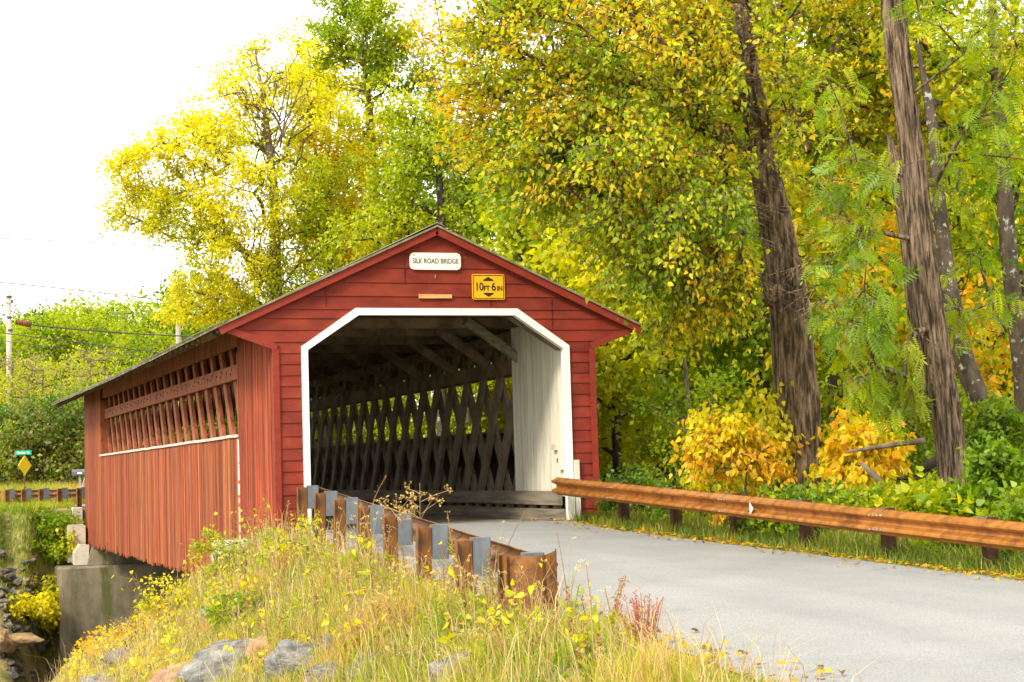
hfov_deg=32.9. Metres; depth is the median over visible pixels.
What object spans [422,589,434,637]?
dry weed
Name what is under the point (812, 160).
woodland tree
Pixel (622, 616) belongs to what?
dry weed
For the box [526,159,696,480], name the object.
woodland tree
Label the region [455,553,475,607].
tall dry weed
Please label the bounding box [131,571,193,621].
bank shrub
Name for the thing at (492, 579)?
dry weed
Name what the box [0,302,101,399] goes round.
hillside tree
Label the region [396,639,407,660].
dry weed
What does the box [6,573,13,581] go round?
stream rock
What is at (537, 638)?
dry weed
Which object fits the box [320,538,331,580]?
dry weed
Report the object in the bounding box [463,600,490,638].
dry weed
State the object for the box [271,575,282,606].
dry weed
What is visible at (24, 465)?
road sign
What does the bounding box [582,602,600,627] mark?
dry weed
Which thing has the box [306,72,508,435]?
maple tree
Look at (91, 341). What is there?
hillside tree
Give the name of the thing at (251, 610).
dry weed
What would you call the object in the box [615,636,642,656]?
dry weed
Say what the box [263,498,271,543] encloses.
dry weed
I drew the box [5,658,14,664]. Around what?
stream rock
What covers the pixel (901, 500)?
green shrub
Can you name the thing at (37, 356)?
roadside bush
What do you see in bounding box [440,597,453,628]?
dry weed
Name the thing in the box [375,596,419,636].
dry weed
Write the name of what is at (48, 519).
bank plant
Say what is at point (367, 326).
covered bridge
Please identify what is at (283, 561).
dry weed
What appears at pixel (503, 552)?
foxtail grass
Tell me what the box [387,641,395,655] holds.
dry weed
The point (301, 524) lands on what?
bank shrub
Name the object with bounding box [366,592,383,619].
dry weed
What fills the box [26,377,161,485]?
roadside bush
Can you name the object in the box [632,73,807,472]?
woodland tree
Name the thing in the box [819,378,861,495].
undergrowth bush
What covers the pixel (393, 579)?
tall dry weed
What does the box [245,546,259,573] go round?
dry weed
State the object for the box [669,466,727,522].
golden shrub
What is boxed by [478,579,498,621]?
dry weed
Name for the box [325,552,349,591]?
dry weed
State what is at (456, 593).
dry weed
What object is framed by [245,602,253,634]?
dry weed
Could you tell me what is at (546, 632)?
dry weed
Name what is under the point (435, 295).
mounting board
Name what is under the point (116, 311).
hillside tree
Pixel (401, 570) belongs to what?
dry weed
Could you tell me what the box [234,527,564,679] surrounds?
weeds
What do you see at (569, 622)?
dry weed
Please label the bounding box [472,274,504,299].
clearance sign
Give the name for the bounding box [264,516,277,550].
dry weed
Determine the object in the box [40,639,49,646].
stream rock
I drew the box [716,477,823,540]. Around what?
green shrub
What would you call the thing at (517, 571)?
tall dry weed
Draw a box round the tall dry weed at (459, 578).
[448,553,469,606]
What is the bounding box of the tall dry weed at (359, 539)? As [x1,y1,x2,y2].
[349,535,374,577]
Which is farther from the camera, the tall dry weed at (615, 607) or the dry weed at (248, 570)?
the dry weed at (248, 570)
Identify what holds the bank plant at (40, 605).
on the ground at (26, 654)
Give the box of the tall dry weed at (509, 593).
[487,563,541,625]
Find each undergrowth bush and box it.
[618,361,775,493]
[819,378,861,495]
[822,413,912,483]
[824,372,1013,484]
[862,401,1010,495]
[888,441,932,485]
[898,434,931,482]
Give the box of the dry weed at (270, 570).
[246,546,285,599]
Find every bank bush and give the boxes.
[599,394,740,507]
[840,358,1011,488]
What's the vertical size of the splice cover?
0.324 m
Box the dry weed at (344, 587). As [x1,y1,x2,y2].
[339,570,357,595]
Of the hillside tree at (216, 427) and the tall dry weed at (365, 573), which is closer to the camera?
the tall dry weed at (365, 573)
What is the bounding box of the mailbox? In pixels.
[72,469,84,487]
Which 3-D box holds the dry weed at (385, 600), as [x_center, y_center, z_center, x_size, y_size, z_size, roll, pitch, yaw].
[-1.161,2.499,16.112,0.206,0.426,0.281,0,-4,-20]
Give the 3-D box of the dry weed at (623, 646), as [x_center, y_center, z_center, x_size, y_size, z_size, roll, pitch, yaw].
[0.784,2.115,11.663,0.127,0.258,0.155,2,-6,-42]
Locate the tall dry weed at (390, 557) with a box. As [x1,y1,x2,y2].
[381,525,393,583]
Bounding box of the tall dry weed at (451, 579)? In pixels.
[446,555,459,588]
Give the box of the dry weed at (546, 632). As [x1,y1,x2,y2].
[524,615,548,644]
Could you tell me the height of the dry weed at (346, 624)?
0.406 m
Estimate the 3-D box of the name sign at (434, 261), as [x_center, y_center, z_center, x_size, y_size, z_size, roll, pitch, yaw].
[-1.277,-1.327,28.882,0.890,0.284,0.027,0,-4,-20]
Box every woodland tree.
[458,31,633,500]
[459,161,579,471]
[475,0,774,477]
[479,133,633,467]
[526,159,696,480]
[566,8,846,398]
[579,94,752,486]
[582,0,914,394]
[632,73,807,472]
[674,50,870,465]
[727,49,891,385]
[731,46,961,495]
[755,0,1016,414]
[781,7,1000,368]
[815,21,996,469]
[817,145,964,415]
[861,16,1023,449]
[959,27,1023,400]
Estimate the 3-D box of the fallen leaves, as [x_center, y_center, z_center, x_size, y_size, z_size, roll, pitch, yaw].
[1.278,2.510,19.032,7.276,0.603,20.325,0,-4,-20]
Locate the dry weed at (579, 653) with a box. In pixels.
[575,645,585,675]
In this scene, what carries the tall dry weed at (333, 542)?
on the ground at (26, 654)
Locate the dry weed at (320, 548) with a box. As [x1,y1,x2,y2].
[318,530,325,557]
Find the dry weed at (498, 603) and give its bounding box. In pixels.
[481,587,508,628]
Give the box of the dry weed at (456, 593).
[436,546,483,611]
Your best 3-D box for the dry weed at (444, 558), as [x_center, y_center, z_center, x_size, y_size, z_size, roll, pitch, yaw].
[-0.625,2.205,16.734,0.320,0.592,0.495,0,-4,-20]
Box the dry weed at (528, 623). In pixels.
[523,610,533,651]
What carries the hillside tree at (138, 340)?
on the ground at (26, 654)
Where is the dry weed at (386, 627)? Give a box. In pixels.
[383,603,392,637]
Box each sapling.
[111,570,170,621]
[214,508,256,553]
[296,505,305,542]
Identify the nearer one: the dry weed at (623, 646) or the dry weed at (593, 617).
the dry weed at (623, 646)
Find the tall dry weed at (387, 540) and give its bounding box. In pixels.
[383,524,391,577]
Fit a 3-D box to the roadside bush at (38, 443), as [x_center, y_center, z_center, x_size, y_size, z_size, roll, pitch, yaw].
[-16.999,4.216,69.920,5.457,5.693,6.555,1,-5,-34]
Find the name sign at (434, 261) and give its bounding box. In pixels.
[409,252,460,269]
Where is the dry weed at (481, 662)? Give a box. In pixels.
[477,621,490,670]
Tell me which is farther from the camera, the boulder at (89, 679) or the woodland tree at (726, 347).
the woodland tree at (726, 347)
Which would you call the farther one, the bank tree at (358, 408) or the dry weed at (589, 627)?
the bank tree at (358, 408)
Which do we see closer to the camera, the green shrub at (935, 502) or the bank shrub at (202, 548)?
the green shrub at (935, 502)
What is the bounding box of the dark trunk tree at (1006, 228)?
[905,0,1023,412]
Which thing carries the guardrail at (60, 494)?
on the ground at (26, 654)
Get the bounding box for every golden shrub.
[669,367,820,529]
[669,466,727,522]
[803,396,916,496]
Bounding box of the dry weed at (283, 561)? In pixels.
[275,545,289,583]
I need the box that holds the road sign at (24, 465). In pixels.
[15,448,31,488]
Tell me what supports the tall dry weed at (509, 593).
on the ground at (26, 654)
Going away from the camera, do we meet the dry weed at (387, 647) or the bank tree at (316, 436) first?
the dry weed at (387, 647)
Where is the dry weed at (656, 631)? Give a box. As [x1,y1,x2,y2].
[648,626,661,653]
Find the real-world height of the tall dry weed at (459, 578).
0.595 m
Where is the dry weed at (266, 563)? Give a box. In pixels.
[259,544,277,578]
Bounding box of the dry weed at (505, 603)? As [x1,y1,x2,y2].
[503,595,509,624]
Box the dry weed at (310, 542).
[307,521,315,562]
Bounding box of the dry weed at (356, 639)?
[350,634,360,659]
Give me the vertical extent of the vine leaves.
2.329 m
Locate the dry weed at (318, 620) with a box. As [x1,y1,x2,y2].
[291,602,329,643]
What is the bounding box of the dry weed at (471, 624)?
[458,590,484,628]
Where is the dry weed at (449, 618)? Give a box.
[435,611,471,651]
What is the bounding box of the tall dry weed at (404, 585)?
[392,556,417,597]
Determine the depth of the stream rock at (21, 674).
47.46 m
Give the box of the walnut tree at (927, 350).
[768,0,1023,493]
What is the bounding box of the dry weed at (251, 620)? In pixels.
[241,600,274,634]
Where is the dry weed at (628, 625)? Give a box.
[606,612,643,639]
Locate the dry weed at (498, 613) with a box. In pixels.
[487,610,512,638]
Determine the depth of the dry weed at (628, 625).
12.71 m
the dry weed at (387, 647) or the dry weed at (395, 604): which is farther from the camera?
the dry weed at (395, 604)
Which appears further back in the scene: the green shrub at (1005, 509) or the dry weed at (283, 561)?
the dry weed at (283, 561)
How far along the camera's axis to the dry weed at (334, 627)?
16.57 m
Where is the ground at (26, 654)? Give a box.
[0,473,1022,681]
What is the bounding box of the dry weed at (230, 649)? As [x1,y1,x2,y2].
[222,622,253,663]
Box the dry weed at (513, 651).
[504,635,518,664]
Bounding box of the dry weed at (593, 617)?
[565,615,597,646]
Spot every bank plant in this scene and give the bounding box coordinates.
[5,588,62,628]
[23,574,58,598]
[25,503,83,543]
[28,589,61,638]
[29,530,69,564]
[30,579,57,595]
[39,521,90,561]
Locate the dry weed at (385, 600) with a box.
[376,589,393,623]
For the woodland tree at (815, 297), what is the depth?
49.52 m
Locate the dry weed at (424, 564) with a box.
[419,548,430,582]
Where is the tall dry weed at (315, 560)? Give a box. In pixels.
[302,529,322,573]
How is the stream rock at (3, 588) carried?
on the ground at (26, 654)
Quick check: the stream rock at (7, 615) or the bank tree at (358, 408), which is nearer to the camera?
the stream rock at (7, 615)
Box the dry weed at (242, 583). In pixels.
[215,581,263,633]
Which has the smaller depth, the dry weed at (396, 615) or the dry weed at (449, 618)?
the dry weed at (449, 618)
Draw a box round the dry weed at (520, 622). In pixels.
[502,600,531,640]
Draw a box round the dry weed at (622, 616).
[606,608,640,633]
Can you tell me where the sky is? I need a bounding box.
[0,0,1023,462]
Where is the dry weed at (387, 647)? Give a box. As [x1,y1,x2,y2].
[385,645,410,662]
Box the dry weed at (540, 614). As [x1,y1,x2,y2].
[528,610,561,630]
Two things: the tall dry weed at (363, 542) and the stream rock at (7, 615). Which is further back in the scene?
the stream rock at (7, 615)
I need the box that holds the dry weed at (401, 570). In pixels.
[392,558,415,588]
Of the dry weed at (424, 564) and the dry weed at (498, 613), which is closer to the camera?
the dry weed at (498, 613)
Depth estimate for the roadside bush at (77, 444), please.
68.21 m
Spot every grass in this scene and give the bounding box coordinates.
[0,478,84,503]
[0,500,77,678]
[52,526,785,681]
[489,511,525,597]
[498,569,515,611]
[541,534,584,616]
[548,505,1023,579]
[575,562,610,642]
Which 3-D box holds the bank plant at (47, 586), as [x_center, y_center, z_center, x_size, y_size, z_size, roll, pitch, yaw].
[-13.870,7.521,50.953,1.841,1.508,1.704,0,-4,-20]
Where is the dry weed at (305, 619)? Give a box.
[285,602,316,641]
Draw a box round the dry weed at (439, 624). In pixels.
[430,615,442,641]
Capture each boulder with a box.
[0,627,17,652]
[8,633,44,646]
[79,673,114,681]
[101,647,130,667]
[149,659,190,681]
[177,638,253,681]
[198,608,207,627]
[245,634,279,661]
[263,629,326,681]
[302,660,343,681]
[321,634,343,647]
[343,650,380,679]
[425,651,475,681]
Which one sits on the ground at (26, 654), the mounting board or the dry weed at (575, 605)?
the dry weed at (575, 605)
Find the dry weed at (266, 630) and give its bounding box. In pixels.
[262,617,273,651]
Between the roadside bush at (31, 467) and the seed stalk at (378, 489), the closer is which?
the seed stalk at (378, 489)
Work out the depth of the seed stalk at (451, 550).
17.30 m
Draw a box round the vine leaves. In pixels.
[57,538,300,681]
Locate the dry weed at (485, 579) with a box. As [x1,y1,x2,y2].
[481,566,489,598]
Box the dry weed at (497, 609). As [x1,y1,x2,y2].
[491,592,500,636]
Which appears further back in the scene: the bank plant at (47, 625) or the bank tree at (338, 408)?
the bank tree at (338, 408)
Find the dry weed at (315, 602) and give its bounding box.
[312,592,318,619]
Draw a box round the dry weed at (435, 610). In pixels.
[431,585,442,625]
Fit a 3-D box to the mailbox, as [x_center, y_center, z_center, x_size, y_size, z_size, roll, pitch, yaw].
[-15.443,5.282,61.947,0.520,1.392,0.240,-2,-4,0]
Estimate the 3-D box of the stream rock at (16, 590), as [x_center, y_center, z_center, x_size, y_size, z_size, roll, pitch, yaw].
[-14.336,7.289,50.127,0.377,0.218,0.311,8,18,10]
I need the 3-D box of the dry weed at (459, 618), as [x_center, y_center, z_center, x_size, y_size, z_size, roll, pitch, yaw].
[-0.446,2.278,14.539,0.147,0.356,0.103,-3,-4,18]
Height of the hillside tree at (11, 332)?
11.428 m
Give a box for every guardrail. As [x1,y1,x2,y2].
[0,487,84,506]
[297,485,558,613]
[551,477,1023,568]
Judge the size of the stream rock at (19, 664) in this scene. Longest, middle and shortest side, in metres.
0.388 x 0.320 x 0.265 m
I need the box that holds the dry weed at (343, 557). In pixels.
[336,544,347,567]
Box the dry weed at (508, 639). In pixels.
[502,626,514,657]
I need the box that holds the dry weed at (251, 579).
[249,574,279,605]
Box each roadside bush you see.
[0,338,59,458]
[0,354,65,405]
[0,355,87,423]
[0,368,36,417]
[0,383,91,486]
[0,388,82,486]
[0,403,83,485]
[0,416,50,484]
[22,377,143,480]
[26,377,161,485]
[27,352,98,403]
[37,343,128,397]
[51,380,190,466]
[59,339,134,387]
[92,349,182,429]
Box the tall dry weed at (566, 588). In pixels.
[564,586,576,617]
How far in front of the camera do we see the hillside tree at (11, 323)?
113.84 m
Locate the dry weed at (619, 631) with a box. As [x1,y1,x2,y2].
[611,608,627,647]
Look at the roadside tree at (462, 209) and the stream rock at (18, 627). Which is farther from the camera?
the roadside tree at (462, 209)
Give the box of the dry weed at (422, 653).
[415,644,426,665]
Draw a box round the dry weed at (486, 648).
[471,632,497,660]
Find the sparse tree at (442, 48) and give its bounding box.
[397,0,484,407]
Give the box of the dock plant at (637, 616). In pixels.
[614,590,663,650]
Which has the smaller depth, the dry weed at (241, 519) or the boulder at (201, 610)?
the boulder at (201, 610)
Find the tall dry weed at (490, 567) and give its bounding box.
[486,545,496,603]
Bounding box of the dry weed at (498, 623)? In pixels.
[488,613,512,633]
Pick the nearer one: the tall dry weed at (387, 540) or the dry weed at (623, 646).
the dry weed at (623, 646)
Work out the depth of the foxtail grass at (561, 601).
14.04 m
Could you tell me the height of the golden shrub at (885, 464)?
2.552 m
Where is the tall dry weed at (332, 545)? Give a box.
[328,519,339,568]
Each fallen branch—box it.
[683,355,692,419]
[846,437,925,452]
[860,462,884,488]
[917,456,935,473]
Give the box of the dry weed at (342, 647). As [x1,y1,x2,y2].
[337,633,349,660]
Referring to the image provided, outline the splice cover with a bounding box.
[15,319,31,326]
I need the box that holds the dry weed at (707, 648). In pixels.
[688,641,726,667]
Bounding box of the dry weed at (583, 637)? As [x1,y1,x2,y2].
[567,633,589,663]
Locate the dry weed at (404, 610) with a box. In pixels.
[396,606,409,638]
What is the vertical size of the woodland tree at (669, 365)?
12.522 m
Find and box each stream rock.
[0,585,9,590]
[0,590,6,597]
[0,598,13,604]
[0,603,6,610]
[3,574,10,580]
[3,613,11,618]
[4,619,13,627]
[5,566,14,571]
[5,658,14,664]
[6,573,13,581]
[8,670,18,679]
[10,578,22,585]
[13,589,22,595]
[13,625,20,631]
[15,660,23,669]
[18,672,24,677]
[21,559,32,564]
[21,577,33,585]
[22,625,31,630]
[28,644,34,649]
[30,622,38,626]
[33,630,39,635]
[37,646,44,652]
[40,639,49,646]
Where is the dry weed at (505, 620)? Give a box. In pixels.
[487,612,513,662]
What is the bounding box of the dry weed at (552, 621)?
[547,603,559,646]
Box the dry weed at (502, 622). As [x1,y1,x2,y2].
[498,609,507,641]
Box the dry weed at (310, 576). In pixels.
[302,568,328,612]
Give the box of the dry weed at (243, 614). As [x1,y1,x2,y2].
[241,579,250,623]
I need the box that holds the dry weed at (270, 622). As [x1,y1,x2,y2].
[264,609,273,635]
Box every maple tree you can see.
[87,20,371,334]
[274,65,405,446]
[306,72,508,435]
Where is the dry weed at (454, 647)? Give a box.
[449,624,473,650]
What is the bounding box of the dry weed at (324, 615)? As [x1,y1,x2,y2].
[316,590,339,634]
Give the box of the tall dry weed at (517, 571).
[511,566,521,615]
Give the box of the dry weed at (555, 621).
[551,615,557,640]
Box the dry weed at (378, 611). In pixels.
[374,601,382,630]
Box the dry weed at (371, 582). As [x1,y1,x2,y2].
[366,565,378,602]
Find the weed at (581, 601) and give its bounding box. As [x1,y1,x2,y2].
[565,587,598,625]
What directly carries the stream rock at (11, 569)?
on the ground at (26, 654)
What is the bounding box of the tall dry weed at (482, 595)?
[477,573,497,609]
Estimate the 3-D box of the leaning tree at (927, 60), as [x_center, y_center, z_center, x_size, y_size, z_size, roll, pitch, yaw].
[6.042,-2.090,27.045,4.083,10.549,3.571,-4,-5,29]
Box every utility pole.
[0,290,12,404]
[176,326,180,406]
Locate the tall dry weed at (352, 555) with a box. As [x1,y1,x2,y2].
[348,531,364,568]
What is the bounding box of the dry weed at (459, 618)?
[452,592,462,630]
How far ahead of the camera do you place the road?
15.34 m
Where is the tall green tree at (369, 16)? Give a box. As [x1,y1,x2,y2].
[271,0,465,412]
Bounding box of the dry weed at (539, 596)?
[530,581,545,614]
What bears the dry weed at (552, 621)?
on the ground at (26, 654)
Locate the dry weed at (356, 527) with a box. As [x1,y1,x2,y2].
[350,516,363,549]
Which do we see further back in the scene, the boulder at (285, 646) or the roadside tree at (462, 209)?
the roadside tree at (462, 209)
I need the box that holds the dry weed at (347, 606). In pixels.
[336,590,361,629]
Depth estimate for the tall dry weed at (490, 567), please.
14.56 m
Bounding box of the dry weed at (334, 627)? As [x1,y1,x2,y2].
[331,616,338,648]
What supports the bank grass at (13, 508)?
on the ground at (26, 654)
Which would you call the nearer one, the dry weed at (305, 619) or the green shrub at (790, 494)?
the dry weed at (305, 619)
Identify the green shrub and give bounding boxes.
[588,458,668,521]
[639,467,691,525]
[665,469,749,524]
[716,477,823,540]
[778,472,864,544]
[823,478,914,536]
[870,466,948,544]
[908,482,998,556]
[924,392,1023,486]
[941,428,1023,509]
[980,480,1023,565]
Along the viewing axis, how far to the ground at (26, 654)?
49.79 m
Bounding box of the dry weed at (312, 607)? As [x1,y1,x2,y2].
[305,594,319,619]
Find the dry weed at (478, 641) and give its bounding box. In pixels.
[466,626,491,650]
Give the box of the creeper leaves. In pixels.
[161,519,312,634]
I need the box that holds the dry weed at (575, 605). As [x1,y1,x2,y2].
[567,583,581,631]
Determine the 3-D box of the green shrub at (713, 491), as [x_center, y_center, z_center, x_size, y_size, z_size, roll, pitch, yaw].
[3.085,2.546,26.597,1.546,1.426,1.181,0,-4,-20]
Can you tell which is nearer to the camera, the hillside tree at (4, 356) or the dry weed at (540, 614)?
the dry weed at (540, 614)
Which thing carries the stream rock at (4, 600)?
on the ground at (26, 654)
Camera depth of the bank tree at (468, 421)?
53.04 m
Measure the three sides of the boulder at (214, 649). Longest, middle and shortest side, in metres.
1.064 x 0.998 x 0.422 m
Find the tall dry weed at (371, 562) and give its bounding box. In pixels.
[364,543,377,570]
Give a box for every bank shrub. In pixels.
[96,609,156,650]
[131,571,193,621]
[176,524,250,582]
[197,582,260,633]
[212,529,252,584]
[240,527,305,573]
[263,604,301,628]
[268,510,337,559]
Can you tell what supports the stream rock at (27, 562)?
on the ground at (26, 654)
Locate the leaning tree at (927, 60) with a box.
[771,0,1017,438]
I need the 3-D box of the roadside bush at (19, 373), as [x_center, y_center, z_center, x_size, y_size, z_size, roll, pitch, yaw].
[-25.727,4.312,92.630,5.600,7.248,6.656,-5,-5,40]
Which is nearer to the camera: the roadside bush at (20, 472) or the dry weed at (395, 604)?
the dry weed at (395, 604)
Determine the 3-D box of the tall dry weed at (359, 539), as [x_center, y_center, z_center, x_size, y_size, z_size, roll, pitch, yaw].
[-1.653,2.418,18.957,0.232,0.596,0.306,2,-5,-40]
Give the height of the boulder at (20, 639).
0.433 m
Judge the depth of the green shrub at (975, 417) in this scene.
24.22 m
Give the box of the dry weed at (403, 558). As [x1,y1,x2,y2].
[400,546,409,576]
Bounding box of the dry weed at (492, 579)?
[483,570,496,608]
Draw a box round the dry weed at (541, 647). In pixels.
[533,632,549,663]
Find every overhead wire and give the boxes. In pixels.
[0,238,294,252]
[0,282,249,310]
[0,332,158,352]
[0,340,148,357]
[3,210,144,231]
[31,324,194,336]
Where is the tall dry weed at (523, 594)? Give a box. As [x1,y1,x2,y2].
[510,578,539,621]
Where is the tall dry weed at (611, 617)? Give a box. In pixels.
[604,574,629,636]
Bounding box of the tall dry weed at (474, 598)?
[465,566,491,617]
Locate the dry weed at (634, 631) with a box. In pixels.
[631,620,644,653]
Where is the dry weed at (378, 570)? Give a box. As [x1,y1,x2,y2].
[375,541,382,592]
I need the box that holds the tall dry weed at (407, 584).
[396,565,420,603]
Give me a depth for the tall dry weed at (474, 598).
14.66 m
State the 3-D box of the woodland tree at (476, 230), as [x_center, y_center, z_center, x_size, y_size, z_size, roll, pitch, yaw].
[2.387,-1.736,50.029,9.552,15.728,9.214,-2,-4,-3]
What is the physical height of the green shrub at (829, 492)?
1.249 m
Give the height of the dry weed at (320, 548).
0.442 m
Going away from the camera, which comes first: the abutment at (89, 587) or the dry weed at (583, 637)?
the dry weed at (583, 637)
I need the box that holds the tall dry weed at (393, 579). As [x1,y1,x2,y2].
[388,543,399,588]
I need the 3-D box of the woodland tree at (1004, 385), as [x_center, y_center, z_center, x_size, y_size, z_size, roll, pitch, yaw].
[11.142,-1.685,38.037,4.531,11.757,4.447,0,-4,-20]
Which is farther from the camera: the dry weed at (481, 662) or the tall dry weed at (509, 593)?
the tall dry weed at (509, 593)
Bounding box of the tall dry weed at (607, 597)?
[598,588,623,632]
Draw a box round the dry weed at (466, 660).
[458,647,475,677]
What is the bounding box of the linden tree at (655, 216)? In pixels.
[409,0,929,496]
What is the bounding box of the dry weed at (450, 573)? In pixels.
[439,569,457,601]
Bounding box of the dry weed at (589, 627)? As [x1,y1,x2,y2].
[586,624,603,656]
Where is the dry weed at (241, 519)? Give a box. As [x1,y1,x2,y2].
[235,498,275,558]
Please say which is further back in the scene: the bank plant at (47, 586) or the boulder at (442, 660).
the bank plant at (47, 586)
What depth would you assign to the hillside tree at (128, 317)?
115.06 m
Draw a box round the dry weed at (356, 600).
[348,587,373,619]
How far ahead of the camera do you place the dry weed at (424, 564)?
16.57 m
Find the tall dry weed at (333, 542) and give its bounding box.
[315,518,347,571]
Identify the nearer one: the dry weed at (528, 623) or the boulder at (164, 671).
the dry weed at (528, 623)
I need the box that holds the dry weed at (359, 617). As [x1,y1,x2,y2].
[353,612,361,650]
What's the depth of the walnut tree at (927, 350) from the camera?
21.75 m
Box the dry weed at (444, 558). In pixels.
[424,538,454,590]
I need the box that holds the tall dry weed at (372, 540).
[351,503,377,568]
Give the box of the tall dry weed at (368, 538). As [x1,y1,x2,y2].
[362,515,382,557]
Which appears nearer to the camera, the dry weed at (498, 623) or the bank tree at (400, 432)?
the dry weed at (498, 623)
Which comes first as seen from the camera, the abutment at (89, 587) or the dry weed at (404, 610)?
the dry weed at (404, 610)
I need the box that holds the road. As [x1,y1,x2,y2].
[304,521,1023,681]
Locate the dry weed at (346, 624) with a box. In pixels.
[344,622,372,650]
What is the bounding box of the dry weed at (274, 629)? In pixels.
[272,606,283,633]
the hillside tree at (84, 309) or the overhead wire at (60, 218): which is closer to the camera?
the overhead wire at (60, 218)
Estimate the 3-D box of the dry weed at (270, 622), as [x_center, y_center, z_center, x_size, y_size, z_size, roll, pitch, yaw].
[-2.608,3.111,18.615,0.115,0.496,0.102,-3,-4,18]
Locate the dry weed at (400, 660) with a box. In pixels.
[396,645,416,667]
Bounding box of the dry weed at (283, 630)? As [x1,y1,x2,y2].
[276,622,287,642]
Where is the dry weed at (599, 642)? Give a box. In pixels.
[595,627,607,663]
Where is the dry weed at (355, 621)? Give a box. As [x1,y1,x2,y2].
[332,619,362,645]
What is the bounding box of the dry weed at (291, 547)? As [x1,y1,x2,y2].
[279,536,302,567]
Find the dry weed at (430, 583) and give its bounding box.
[424,566,448,599]
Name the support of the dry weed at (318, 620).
on the ground at (26, 654)
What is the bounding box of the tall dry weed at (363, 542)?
[338,500,376,564]
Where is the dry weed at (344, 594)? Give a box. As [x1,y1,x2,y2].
[329,567,369,604]
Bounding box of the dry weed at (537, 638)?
[533,637,541,660]
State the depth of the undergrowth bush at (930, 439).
33.10 m
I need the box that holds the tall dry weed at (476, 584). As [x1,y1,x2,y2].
[471,572,479,601]
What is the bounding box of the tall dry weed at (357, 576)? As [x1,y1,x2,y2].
[348,552,363,591]
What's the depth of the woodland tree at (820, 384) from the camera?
49.50 m
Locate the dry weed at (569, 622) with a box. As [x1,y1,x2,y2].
[564,618,574,652]
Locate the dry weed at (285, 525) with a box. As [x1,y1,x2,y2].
[283,500,289,545]
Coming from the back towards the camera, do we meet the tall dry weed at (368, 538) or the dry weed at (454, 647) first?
the tall dry weed at (368, 538)
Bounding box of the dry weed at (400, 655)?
[394,646,406,667]
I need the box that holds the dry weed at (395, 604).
[387,591,405,625]
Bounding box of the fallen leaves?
[338,518,1023,681]
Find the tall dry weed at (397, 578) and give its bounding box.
[389,562,404,604]
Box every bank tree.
[264,264,377,446]
[283,236,416,444]
[311,245,427,443]
[311,389,388,445]
[316,406,381,440]
[343,385,452,443]
[363,381,455,440]
[403,362,493,436]
[409,409,471,435]
[423,383,490,434]
[431,384,509,434]
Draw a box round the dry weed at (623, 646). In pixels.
[618,637,628,658]
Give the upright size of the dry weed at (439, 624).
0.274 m
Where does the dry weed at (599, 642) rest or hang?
on the ground at (26, 654)
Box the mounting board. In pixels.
[419,294,451,297]
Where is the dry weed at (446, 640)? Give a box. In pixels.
[437,633,456,644]
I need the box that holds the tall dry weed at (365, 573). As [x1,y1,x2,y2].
[357,543,383,586]
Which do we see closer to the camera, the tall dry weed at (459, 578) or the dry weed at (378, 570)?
the tall dry weed at (459, 578)
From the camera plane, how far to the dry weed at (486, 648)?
13.32 m
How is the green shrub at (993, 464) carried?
on the ground at (26, 654)
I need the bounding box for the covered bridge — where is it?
[51,222,644,574]
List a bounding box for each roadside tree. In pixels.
[264,245,353,301]
[427,130,506,249]
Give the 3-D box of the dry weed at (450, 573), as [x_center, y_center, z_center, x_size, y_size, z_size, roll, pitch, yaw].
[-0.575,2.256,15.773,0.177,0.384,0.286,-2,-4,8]
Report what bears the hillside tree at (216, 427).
on the ground at (26, 654)
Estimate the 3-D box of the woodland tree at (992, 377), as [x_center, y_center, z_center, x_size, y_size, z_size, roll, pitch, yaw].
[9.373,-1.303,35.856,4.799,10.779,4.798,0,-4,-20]
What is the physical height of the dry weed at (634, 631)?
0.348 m
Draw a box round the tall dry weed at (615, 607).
[608,578,622,642]
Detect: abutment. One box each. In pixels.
[54,507,194,672]
[211,539,249,560]
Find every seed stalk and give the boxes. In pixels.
[373,475,386,501]
[376,491,419,562]
[390,481,452,517]
[444,511,454,581]
[459,573,471,611]
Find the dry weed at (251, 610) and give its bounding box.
[244,593,253,618]
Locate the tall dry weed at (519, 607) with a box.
[515,569,526,633]
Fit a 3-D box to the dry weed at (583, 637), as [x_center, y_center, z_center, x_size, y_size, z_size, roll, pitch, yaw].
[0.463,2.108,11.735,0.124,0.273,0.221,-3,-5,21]
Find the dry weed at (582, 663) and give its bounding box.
[576,640,606,675]
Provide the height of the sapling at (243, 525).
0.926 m
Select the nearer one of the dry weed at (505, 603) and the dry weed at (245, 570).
the dry weed at (505, 603)
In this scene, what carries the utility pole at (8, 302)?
on the ground at (26, 654)
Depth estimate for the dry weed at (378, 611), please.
16.09 m
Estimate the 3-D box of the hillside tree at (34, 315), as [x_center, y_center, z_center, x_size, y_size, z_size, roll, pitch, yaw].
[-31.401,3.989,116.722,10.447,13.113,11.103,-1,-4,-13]
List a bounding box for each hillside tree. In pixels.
[0,298,132,465]
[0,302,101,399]
[0,313,31,344]
[0,314,32,377]
[0,337,22,388]
[1,299,50,319]
[1,305,120,440]
[2,313,39,353]
[12,303,63,334]
[22,288,123,362]
[33,300,123,343]
[65,319,198,438]
[74,292,153,362]
[79,286,187,443]
[130,277,237,440]
[193,397,237,436]
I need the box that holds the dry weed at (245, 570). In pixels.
[241,552,247,593]
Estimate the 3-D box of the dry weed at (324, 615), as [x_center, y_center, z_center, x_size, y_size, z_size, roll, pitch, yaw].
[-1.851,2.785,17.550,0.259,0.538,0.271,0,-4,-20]

